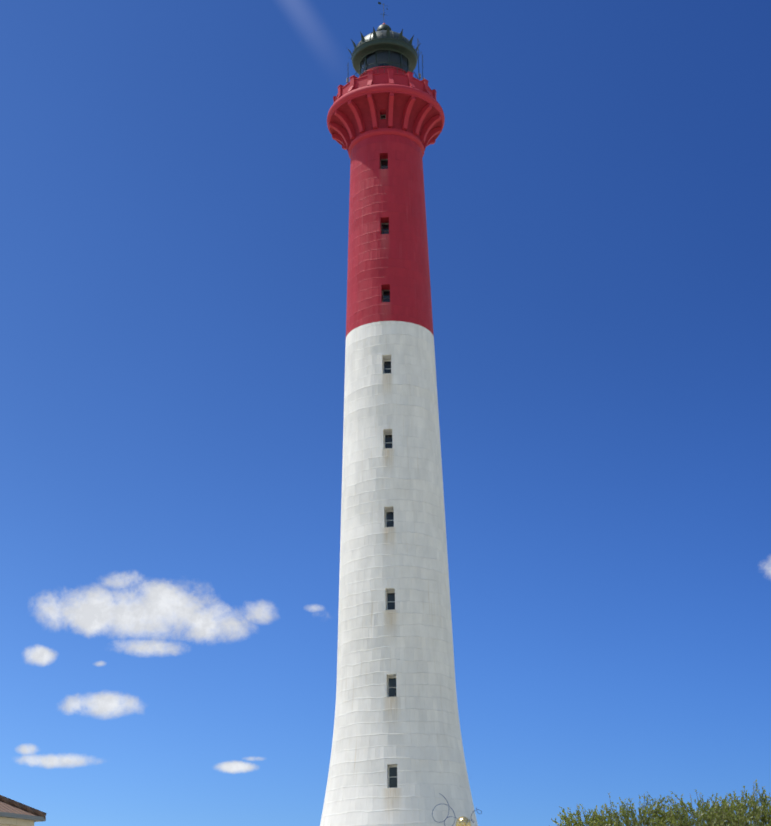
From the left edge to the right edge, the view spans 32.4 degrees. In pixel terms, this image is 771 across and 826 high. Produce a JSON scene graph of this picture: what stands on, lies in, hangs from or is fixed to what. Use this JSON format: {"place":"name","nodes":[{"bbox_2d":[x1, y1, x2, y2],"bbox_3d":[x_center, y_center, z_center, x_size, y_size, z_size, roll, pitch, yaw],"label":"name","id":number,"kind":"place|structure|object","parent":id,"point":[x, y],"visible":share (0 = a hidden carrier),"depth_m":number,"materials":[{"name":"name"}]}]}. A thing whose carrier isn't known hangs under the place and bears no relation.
{"place":"outdoors","nodes":[
{"label":"outdoors","id":0,"kind":"place"},
{"bbox_2d":[0,795,46,825],"bbox_3d":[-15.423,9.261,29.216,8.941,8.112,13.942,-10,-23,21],"label":"keepers house","id":1,"kind":"structure","parent":0,"point":[14,813],"depth_m":33.26,"materials":[{"name":"stone"}]},
{"bbox_2d":[0,0,770,825],"label":"sky","id":2,"kind":"structure","parent":0,"point":[175,180],"materials":[{"name":"blue"}]},
{"bbox_2d":[320,2,477,825],"bbox_3d":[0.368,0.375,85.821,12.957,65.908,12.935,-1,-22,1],"label":"lighthouse","id":3,"kind":"object","parent":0,"point":[397,758],"visible":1,"depth_m":81.25,"materials":[{"name":"paint"}]},
{"bbox_2d":[432,793,481,825],"bbox_3d":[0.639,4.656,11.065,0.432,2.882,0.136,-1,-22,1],"label":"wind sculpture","id":4,"kind":"object","parent":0,"point":[466,823],"visible":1,"depth_m":11.51,"materials":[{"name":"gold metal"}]},
{"bbox_2d":[551,804,626,825],"bbox_3d":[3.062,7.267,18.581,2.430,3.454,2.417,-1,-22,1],"label":"shrub","id":5,"kind":"object","parent":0,"point":[591,821],"visible":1,"depth_m":18.76,"materials":[{"name":"green plant"}]},
{"bbox_2d":[589,792,692,825],"bbox_3d":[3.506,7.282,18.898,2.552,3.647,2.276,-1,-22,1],"label":"shrub","id":6,"kind":"object","parent":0,"point":[644,818],"visible":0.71,"depth_m":19.23,"materials":[{"name":"green plant"}]},
{"bbox_2d":[647,790,754,825],"bbox_3d":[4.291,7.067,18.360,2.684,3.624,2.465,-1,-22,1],"label":"shrub","id":7,"kind":"object","parent":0,"point":[703,819],"visible":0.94,"depth_m":18.76,"materials":[{"name":"green plant"}]},
{"bbox_2d":[694,779,770,825],"bbox_3d":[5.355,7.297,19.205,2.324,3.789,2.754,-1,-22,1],"label":"shrub","id":8,"kind":"object","parent":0,"point":[757,813],"visible":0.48,"depth_m":19.26,"materials":[{"name":"green plant"}]},
{"bbox_2d":[753,795,770,825],"bbox_3d":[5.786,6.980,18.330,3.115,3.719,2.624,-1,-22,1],"label":"shrub","id":9,"kind":"object","parent":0,"point":[768,812],"visible":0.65,"depth_m":19.05,"materials":[{"name":"green plant"}]}
]}

